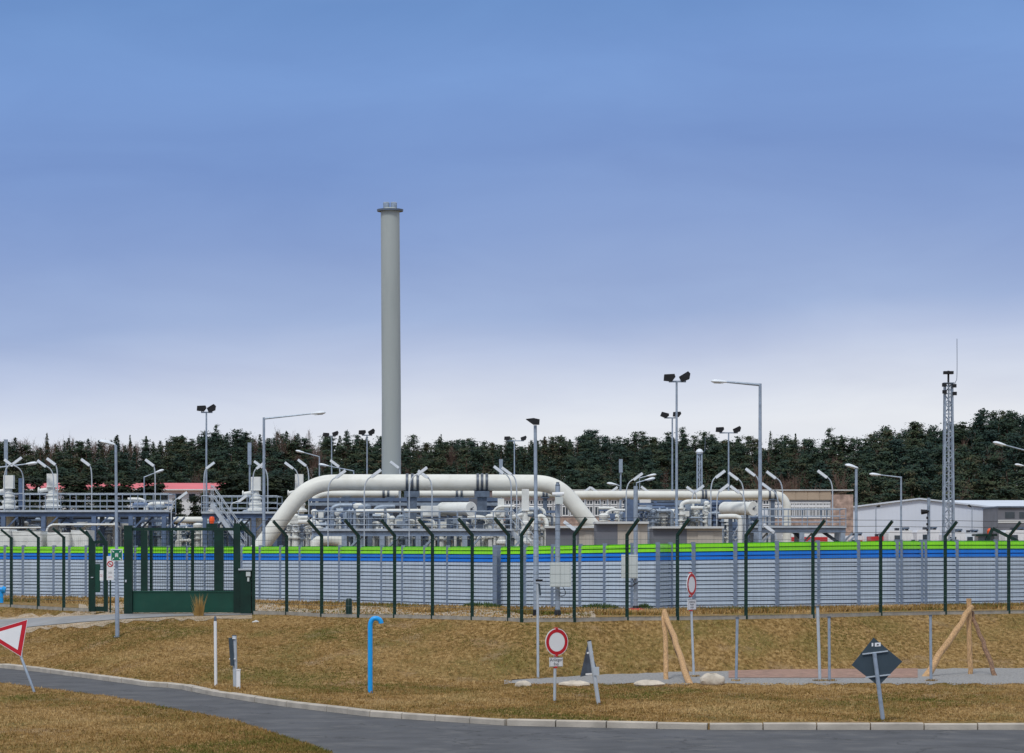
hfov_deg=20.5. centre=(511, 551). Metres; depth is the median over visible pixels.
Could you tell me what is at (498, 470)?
platform lamp
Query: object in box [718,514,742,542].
process pipe
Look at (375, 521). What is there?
valve group
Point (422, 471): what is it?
platform lamp
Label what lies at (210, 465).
platform lamp
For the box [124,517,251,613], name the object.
sliding gate
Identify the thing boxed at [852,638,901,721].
priority sign
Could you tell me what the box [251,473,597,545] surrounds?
pipe
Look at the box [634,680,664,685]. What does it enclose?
boulder
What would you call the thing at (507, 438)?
floodlight mast
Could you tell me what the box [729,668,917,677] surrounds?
paving
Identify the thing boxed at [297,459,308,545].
platform lamp
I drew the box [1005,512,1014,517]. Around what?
window
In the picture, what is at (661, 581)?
noise wall
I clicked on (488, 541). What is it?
valve group
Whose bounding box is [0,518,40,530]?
valve group
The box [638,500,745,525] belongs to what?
machine hall
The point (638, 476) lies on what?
platform lamp
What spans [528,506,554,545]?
valve group
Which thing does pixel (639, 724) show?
kerb
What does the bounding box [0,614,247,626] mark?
path
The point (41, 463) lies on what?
platform lamp
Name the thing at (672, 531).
equipment hut
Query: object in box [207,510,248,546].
valve group
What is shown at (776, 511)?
window
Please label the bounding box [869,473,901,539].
street lamp
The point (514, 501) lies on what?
window
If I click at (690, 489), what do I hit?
platform lamp
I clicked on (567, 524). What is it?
platform lamp
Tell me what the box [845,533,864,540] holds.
camper van
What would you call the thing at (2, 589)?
hydrant
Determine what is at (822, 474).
platform lamp
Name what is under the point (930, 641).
fence post
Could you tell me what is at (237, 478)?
young pine
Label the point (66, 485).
young pine
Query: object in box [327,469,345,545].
platform lamp
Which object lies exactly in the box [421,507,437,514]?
door
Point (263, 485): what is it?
street lamp
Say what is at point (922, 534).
camper van
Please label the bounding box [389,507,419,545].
valve group
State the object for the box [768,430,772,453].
spruce tree
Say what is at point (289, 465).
platform lamp
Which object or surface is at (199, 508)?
young pine
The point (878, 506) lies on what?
street lamp
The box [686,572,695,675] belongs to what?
no entry sign
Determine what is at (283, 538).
machine hall
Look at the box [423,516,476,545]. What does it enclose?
valve group
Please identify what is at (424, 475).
platform lamp
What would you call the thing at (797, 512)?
window
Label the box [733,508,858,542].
work platform
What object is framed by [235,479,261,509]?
young pine
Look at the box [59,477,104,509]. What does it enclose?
young pine
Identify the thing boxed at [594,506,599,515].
window
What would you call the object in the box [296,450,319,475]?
street lamp
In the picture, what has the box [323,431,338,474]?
floodlight mast
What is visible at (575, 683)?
boulder
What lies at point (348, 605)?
bollard
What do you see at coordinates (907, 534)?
camper van
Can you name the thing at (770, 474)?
platform lamp
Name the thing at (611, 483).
street lamp
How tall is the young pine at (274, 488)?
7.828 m
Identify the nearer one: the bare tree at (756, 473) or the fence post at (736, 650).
the fence post at (736, 650)
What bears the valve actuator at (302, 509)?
on the ground at (650, 645)
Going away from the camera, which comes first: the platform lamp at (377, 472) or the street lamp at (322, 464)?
the platform lamp at (377, 472)
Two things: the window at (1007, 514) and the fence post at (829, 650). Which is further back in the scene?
the window at (1007, 514)
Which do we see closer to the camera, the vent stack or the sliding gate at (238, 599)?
the sliding gate at (238, 599)
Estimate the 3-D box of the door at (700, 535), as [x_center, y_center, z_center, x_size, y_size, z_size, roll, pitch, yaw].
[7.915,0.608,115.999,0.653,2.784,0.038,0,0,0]
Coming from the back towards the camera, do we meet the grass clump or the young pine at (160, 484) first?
the young pine at (160, 484)
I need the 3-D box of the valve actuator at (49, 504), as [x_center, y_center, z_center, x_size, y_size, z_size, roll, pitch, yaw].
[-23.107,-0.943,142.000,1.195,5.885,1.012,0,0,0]
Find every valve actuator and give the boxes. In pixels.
[0,475,18,529]
[38,474,61,531]
[242,477,265,545]
[288,474,307,545]
[492,499,504,546]
[515,489,532,545]
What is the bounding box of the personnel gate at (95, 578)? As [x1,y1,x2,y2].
[85,530,107,611]
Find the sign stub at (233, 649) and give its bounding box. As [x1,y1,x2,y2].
[229,635,236,686]
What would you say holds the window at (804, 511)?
in the office building at (810, 498)
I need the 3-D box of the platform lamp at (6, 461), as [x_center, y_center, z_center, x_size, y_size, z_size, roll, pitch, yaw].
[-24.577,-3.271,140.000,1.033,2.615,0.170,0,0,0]
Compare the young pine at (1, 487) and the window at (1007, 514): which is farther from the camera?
the window at (1007, 514)
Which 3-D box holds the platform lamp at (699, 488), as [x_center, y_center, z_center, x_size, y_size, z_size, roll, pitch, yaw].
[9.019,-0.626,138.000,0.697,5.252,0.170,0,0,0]
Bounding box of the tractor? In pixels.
[972,527,1017,539]
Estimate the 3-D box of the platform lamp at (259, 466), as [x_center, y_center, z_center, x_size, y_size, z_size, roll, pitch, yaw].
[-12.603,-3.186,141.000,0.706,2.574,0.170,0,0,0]
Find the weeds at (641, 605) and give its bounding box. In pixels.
[638,603,653,609]
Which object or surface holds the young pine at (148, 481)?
on the ground at (650, 645)
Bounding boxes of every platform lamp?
[3,459,23,511]
[4,457,21,510]
[37,459,53,509]
[46,457,57,511]
[81,458,91,511]
[145,459,155,511]
[171,491,187,527]
[203,461,214,511]
[229,495,247,512]
[252,463,265,511]
[254,461,267,511]
[284,461,298,513]
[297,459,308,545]
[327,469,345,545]
[330,459,340,507]
[364,469,381,545]
[390,461,400,513]
[409,467,427,545]
[417,470,432,528]
[493,465,511,510]
[501,466,516,530]
[563,521,576,544]
[626,472,642,520]
[686,486,697,505]
[692,485,704,498]
[710,470,725,525]
[716,483,729,525]
[728,472,743,542]
[730,485,745,532]
[745,468,757,479]
[762,482,778,524]
[763,523,776,540]
[766,470,782,524]
[817,470,832,525]
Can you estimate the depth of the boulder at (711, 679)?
69.85 m
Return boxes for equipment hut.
[544,526,593,545]
[593,521,648,544]
[648,526,723,543]
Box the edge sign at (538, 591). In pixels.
[536,579,542,676]
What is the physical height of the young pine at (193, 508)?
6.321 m
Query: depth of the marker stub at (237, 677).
67.95 m
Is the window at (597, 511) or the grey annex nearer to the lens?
the window at (597, 511)
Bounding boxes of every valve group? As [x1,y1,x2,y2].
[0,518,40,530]
[31,517,127,546]
[128,498,171,546]
[167,523,202,546]
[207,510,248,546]
[285,514,316,545]
[298,503,351,545]
[339,502,380,545]
[365,504,394,545]
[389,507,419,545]
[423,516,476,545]
[467,505,514,546]
[503,504,538,545]
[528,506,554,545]
[599,507,625,520]
[638,505,684,543]
[674,499,712,525]
[691,500,730,542]
[724,515,757,542]
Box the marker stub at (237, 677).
[236,669,240,686]
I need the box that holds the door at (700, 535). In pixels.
[697,532,712,542]
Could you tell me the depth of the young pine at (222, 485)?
214.75 m
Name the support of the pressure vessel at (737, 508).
on the ground at (650, 645)
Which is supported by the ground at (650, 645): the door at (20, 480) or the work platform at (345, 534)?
the work platform at (345, 534)
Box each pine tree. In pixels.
[210,425,219,447]
[341,430,352,463]
[678,427,687,452]
[818,428,836,452]
[871,425,894,447]
[972,408,993,443]
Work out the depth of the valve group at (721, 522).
133.84 m
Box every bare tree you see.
[274,428,280,446]
[305,430,314,458]
[749,461,768,489]
[782,468,797,489]
[832,468,848,494]
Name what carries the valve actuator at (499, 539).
on the ground at (650, 645)
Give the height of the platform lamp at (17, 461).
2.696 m
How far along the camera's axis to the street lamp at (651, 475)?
174.97 m
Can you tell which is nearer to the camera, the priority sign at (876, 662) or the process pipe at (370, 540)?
the priority sign at (876, 662)
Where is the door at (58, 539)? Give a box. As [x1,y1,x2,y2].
[48,534,68,545]
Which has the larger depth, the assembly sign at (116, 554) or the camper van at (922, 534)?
the camper van at (922, 534)
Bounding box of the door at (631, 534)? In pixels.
[627,528,639,543]
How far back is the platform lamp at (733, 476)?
127.97 m
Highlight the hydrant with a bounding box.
[0,586,5,602]
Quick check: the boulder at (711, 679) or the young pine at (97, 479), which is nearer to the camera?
the boulder at (711, 679)
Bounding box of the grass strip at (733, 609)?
[3,594,1023,614]
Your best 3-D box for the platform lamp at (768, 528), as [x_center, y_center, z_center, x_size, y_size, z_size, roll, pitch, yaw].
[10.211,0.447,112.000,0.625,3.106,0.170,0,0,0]
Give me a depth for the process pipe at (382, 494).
131.84 m
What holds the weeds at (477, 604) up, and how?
on the ground at (650, 645)
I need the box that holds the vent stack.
[377,202,402,496]
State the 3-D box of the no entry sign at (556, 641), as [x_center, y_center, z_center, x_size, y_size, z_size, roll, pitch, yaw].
[0.961,2.532,62.029,0.596,1.738,0.107,0,0,-31]
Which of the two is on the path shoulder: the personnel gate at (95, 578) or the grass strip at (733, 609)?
the personnel gate at (95, 578)
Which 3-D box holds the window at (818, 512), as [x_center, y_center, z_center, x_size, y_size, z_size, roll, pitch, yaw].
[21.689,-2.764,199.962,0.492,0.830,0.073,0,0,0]
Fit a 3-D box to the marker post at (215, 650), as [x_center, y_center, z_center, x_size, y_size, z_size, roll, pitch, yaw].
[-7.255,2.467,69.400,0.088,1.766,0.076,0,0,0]
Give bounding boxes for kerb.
[0,664,1023,729]
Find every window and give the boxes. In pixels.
[513,500,519,504]
[562,506,568,515]
[586,500,592,504]
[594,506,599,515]
[611,500,616,504]
[775,506,779,517]
[795,506,801,517]
[802,506,808,517]
[809,506,815,517]
[816,506,822,517]
[823,506,829,517]
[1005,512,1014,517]
[1019,512,1023,517]
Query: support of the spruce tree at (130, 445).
on the ground at (650, 645)
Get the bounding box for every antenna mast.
[4,439,7,474]
[248,443,250,545]
[499,459,502,473]
[619,459,622,512]
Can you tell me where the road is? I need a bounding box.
[0,668,1023,752]
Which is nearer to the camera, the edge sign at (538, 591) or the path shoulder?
the edge sign at (538, 591)
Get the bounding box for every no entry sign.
[545,627,567,700]
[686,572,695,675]
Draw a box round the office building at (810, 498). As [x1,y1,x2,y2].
[490,490,852,545]
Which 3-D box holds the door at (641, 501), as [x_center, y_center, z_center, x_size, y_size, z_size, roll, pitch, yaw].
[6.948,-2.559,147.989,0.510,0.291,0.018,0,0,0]
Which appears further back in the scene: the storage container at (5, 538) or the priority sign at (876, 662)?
the storage container at (5, 538)
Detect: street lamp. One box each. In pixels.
[0,461,36,467]
[99,439,119,636]
[143,469,163,509]
[262,411,325,545]
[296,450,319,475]
[319,463,353,473]
[607,482,619,517]
[636,477,654,485]
[639,474,655,499]
[711,379,761,541]
[845,464,857,539]
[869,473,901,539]
[875,505,879,533]
[993,441,1023,450]
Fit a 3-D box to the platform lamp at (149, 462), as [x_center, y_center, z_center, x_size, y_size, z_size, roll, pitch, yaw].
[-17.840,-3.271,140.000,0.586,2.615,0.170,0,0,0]
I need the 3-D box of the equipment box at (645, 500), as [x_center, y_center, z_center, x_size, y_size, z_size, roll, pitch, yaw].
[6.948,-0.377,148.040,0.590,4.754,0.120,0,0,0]
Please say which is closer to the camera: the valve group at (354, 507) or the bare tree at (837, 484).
the valve group at (354, 507)
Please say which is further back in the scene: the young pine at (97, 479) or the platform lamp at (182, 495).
the young pine at (97, 479)
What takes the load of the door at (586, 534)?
in the equipment hut at (582, 536)
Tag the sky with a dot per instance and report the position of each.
(819, 204)
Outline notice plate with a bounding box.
[100,570,102,580]
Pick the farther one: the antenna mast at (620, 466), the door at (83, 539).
the antenna mast at (620, 466)
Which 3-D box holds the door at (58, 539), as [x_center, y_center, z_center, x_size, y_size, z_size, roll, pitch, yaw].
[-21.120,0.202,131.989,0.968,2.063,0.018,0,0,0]
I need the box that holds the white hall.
[853,498,993,540]
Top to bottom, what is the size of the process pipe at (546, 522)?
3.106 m
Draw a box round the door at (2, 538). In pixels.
[0,530,8,545]
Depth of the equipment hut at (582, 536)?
120.00 m
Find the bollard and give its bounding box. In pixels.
[346,598,351,613]
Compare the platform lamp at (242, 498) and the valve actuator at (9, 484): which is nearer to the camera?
the platform lamp at (242, 498)
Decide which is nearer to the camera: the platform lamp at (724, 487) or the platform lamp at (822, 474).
the platform lamp at (724, 487)
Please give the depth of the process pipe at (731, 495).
145.81 m
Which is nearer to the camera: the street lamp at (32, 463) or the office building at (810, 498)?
the street lamp at (32, 463)
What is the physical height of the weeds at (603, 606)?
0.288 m
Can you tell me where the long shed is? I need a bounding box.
[945,500,1023,505]
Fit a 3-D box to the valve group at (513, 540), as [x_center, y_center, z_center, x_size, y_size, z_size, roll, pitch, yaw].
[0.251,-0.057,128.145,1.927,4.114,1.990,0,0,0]
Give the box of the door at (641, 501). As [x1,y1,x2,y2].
[640,500,649,502]
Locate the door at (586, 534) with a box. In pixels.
[584,532,592,544]
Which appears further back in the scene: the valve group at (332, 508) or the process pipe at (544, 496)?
the process pipe at (544, 496)
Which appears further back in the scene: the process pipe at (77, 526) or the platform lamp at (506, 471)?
the process pipe at (77, 526)
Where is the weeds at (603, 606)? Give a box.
[580,602,618,609]
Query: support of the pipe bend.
attached to the valve group at (332, 508)
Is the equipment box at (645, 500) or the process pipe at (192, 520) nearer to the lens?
the equipment box at (645, 500)
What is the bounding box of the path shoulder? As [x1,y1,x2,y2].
[0,611,251,632]
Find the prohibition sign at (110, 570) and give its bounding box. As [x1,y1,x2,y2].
[107,556,113,612]
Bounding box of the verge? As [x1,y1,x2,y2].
[0,683,309,752]
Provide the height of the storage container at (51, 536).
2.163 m
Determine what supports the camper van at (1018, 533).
on the ground at (650, 645)
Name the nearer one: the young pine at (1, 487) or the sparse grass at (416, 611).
the sparse grass at (416, 611)
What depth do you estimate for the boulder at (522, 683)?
68.91 m
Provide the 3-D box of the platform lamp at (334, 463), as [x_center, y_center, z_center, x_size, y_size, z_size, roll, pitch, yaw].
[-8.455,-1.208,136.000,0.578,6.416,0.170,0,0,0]
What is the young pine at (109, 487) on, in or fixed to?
on the ground at (650, 645)
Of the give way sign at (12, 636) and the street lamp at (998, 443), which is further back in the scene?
the street lamp at (998, 443)
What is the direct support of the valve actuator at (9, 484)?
on the ground at (650, 645)
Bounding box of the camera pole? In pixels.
[921,498,929,540]
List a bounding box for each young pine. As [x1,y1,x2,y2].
[0,473,28,509]
[13,475,41,509]
[18,476,67,509]
[56,475,94,509]
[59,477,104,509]
[77,480,128,509]
[86,474,113,508]
[114,478,141,509]
[128,473,166,509]
[150,478,166,509]
[169,498,190,536]
[184,495,200,545]
[191,492,211,523]
[200,477,241,510]
[217,472,248,511]
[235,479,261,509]
[259,475,287,511]
[269,473,307,511]
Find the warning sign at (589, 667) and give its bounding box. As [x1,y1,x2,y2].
[580,640,600,704]
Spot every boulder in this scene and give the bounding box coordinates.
[515,680,530,686]
[559,680,589,685]
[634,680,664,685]
[700,673,724,684]
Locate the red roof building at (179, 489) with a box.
[25,483,226,546]
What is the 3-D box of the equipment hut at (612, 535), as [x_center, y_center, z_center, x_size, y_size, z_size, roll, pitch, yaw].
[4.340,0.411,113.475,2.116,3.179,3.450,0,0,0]
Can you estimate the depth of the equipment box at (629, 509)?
132.98 m
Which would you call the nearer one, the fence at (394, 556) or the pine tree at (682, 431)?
the fence at (394, 556)
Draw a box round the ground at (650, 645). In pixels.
[0,597,1023,729]
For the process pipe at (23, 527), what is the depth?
137.46 m
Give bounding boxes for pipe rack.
[0,517,167,546]
[309,498,503,545]
[638,501,739,516]
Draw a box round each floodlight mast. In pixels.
[197,404,215,511]
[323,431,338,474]
[359,429,374,473]
[504,436,526,474]
[660,412,680,490]
[664,371,689,525]
[716,426,740,490]
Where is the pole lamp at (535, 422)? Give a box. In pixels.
[526,418,539,615]
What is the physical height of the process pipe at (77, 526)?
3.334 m
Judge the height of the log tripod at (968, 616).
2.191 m
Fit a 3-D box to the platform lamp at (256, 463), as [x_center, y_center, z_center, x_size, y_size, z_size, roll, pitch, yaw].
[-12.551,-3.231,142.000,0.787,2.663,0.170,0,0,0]
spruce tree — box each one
[128,435,131,466]
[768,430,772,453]
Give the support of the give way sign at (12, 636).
on the verge
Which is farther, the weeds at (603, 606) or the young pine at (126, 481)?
the young pine at (126, 481)
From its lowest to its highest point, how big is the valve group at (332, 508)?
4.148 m
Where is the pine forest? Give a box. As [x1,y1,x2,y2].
[0,409,1023,513]
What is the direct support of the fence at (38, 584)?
on the ground at (650, 645)
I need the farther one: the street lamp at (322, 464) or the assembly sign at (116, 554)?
the street lamp at (322, 464)
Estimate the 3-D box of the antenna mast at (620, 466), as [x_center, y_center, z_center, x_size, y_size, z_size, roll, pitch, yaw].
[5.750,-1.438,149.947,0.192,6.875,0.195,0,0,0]
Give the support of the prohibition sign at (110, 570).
on the path shoulder
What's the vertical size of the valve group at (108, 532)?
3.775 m
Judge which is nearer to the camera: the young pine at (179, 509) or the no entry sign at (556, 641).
the no entry sign at (556, 641)
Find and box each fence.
[0,527,91,611]
[239,516,520,621]
[520,517,1023,622]
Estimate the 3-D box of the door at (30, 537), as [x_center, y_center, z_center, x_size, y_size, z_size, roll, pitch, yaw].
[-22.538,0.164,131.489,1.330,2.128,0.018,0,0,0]
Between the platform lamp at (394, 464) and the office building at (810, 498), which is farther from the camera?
the office building at (810, 498)
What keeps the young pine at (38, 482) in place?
on the ground at (650, 645)
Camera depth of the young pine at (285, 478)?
218.63 m
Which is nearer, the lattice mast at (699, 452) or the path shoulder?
the path shoulder
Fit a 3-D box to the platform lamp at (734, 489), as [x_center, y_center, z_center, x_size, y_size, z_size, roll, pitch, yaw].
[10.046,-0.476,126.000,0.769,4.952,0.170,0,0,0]
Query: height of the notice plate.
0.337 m
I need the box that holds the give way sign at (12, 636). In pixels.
[0,619,34,691]
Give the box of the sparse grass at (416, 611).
[85,597,592,620]
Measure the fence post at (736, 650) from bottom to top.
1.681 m
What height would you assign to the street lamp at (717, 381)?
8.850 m
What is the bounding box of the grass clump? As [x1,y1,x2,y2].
[191,595,207,615]
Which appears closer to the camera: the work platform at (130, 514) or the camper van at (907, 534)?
the work platform at (130, 514)
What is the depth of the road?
52.67 m
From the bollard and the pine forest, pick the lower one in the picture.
the bollard
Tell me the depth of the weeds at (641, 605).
95.27 m
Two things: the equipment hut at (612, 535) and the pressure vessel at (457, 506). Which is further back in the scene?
the pressure vessel at (457, 506)
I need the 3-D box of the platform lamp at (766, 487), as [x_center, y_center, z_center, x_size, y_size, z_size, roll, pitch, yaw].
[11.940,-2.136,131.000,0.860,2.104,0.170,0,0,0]
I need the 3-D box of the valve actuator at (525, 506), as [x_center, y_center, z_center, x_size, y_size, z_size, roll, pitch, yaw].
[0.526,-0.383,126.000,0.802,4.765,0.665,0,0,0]
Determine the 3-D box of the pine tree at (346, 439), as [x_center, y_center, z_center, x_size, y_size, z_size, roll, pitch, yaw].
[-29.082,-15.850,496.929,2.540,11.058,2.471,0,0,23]
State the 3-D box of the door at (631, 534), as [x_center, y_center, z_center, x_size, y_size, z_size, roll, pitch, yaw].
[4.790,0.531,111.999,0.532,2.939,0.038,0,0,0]
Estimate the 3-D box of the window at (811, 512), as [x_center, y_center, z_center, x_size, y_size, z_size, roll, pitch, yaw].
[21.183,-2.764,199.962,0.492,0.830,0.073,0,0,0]
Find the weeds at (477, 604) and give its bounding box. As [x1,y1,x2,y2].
[460,601,503,607]
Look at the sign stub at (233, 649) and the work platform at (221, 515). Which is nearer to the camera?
the sign stub at (233, 649)
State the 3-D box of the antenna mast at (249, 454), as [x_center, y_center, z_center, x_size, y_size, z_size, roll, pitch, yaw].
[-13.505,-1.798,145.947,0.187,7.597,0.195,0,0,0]
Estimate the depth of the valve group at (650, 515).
136.32 m
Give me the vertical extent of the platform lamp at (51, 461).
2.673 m
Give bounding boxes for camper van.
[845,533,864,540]
[884,527,914,540]
[912,527,939,540]
[939,529,965,540]
[999,527,1023,539]
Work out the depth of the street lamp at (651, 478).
159.95 m
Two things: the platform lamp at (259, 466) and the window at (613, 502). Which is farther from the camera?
the window at (613, 502)
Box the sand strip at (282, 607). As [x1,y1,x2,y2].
[79,602,594,618]
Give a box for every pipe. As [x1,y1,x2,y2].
[0,527,40,528]
[46,524,114,530]
[167,517,202,524]
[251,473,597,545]
[311,491,398,515]
[356,508,420,545]
[368,616,383,692]
[420,491,473,501]
[492,491,554,513]
[531,514,548,545]
[574,490,790,541]
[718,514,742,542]
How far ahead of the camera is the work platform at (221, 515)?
140.98 m
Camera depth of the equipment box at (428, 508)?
125.40 m
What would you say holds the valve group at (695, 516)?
on the ground at (650, 645)
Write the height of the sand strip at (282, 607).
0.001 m
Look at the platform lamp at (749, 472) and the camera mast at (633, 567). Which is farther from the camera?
the platform lamp at (749, 472)
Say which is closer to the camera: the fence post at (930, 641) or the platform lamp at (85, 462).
the fence post at (930, 641)
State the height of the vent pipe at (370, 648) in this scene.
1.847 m
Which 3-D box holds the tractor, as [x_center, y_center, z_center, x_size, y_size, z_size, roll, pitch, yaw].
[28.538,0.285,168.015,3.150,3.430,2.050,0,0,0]
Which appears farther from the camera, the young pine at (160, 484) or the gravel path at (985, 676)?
the young pine at (160, 484)
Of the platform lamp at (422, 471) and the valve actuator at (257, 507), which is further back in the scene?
the valve actuator at (257, 507)
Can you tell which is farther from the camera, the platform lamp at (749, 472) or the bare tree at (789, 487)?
the bare tree at (789, 487)
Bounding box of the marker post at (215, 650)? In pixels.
[214,616,216,684]
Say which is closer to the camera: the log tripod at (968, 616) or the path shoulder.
the log tripod at (968, 616)
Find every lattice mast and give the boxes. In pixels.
[696,449,704,489]
[942,371,956,540]
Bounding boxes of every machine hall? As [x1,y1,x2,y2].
[0,517,173,546]
[207,518,305,545]
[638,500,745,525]
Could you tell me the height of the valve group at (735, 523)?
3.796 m
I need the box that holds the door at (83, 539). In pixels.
[71,531,87,546]
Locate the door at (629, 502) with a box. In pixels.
[627,500,632,519]
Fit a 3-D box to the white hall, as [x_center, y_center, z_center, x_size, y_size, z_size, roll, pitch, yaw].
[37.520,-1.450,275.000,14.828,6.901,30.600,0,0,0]
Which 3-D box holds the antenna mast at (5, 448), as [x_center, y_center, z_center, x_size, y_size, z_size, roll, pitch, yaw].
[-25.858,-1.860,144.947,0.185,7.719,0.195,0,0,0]
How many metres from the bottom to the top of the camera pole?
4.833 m
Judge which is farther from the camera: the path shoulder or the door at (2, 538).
the door at (2, 538)
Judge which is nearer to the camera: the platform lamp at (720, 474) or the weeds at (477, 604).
the weeds at (477, 604)
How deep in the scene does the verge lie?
53.74 m
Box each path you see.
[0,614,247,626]
[504,668,1023,684]
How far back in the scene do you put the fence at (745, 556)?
84.07 m
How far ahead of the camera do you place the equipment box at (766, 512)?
131.00 m
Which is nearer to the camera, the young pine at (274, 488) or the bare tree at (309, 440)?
the young pine at (274, 488)
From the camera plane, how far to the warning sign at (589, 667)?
60.97 m
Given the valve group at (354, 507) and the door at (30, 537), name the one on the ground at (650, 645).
the valve group at (354, 507)
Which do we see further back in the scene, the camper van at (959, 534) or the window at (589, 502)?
the window at (589, 502)
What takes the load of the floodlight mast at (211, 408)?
on the ground at (650, 645)
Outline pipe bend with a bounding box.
[311,536,349,545]
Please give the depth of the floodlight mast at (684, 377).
117.96 m
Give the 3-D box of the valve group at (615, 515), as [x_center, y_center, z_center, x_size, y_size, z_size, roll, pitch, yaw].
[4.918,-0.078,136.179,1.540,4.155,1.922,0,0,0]
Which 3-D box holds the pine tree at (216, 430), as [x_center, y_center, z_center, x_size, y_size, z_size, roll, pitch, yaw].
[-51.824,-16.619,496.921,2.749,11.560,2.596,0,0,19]
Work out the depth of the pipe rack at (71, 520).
143.54 m
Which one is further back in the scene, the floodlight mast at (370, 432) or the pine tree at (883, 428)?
the pine tree at (883, 428)
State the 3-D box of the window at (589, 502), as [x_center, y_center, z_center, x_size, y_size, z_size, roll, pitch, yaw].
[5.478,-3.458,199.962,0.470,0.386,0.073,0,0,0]
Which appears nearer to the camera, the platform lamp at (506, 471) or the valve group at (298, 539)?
the platform lamp at (506, 471)
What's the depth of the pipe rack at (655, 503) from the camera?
142.94 m
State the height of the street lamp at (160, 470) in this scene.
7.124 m
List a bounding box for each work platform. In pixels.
[0,493,184,546]
[201,485,282,546]
[312,508,542,545]
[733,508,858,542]
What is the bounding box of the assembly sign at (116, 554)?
[111,549,122,560]
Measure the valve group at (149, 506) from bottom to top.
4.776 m
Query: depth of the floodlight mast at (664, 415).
164.96 m
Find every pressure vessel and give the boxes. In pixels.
[437,502,476,544]
[719,501,757,542]
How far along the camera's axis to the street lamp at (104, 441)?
84.46 m
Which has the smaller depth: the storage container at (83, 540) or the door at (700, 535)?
the door at (700, 535)
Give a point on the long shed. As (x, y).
(1001, 502)
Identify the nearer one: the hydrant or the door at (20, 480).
the hydrant
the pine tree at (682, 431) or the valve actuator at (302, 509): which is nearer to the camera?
the valve actuator at (302, 509)
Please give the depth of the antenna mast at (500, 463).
149.85 m
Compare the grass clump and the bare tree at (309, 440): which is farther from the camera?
the bare tree at (309, 440)
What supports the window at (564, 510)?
in the office building at (810, 498)
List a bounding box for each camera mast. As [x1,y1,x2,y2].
[550,482,570,615]
[621,486,643,610]
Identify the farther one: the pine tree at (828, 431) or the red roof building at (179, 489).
the pine tree at (828, 431)
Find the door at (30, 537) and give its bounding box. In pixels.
[12,532,39,545]
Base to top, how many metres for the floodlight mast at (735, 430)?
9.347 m
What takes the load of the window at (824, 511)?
in the office building at (810, 498)
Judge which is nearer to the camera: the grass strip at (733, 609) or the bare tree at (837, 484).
the grass strip at (733, 609)
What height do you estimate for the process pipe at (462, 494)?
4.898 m
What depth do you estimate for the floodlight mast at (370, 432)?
184.97 m
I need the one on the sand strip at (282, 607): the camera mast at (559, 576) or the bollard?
the camera mast at (559, 576)
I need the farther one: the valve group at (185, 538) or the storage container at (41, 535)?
the valve group at (185, 538)
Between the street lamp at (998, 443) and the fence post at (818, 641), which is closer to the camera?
the fence post at (818, 641)
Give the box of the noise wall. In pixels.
[0,539,1023,608]
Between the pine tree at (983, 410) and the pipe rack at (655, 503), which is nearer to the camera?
the pipe rack at (655, 503)
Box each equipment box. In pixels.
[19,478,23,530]
[420,506,438,545]
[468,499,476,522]
[627,499,632,520]
[639,499,650,506]
[762,510,767,541]
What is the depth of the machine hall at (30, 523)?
165.00 m
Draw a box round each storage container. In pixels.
[0,529,16,545]
[11,531,46,545]
[47,532,70,545]
[71,530,94,546]
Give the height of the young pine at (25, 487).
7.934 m
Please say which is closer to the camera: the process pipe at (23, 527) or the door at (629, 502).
the door at (629, 502)
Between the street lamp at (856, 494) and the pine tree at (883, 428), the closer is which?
the street lamp at (856, 494)
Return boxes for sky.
[0,0,1023,489]
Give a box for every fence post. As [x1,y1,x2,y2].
[735,617,738,679]
[816,606,820,680]
[827,616,830,679]
[929,615,931,679]
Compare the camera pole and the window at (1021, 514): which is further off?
the window at (1021, 514)
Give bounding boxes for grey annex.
[982,506,1023,539]
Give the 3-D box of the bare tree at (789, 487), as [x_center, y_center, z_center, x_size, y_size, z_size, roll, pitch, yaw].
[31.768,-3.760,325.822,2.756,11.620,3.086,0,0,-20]
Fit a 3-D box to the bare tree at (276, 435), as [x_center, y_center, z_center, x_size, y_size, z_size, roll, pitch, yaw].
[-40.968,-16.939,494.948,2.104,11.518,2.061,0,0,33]
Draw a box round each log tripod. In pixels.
[661,609,692,683]
[922,598,996,675]
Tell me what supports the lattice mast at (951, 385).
on the ground at (650, 645)

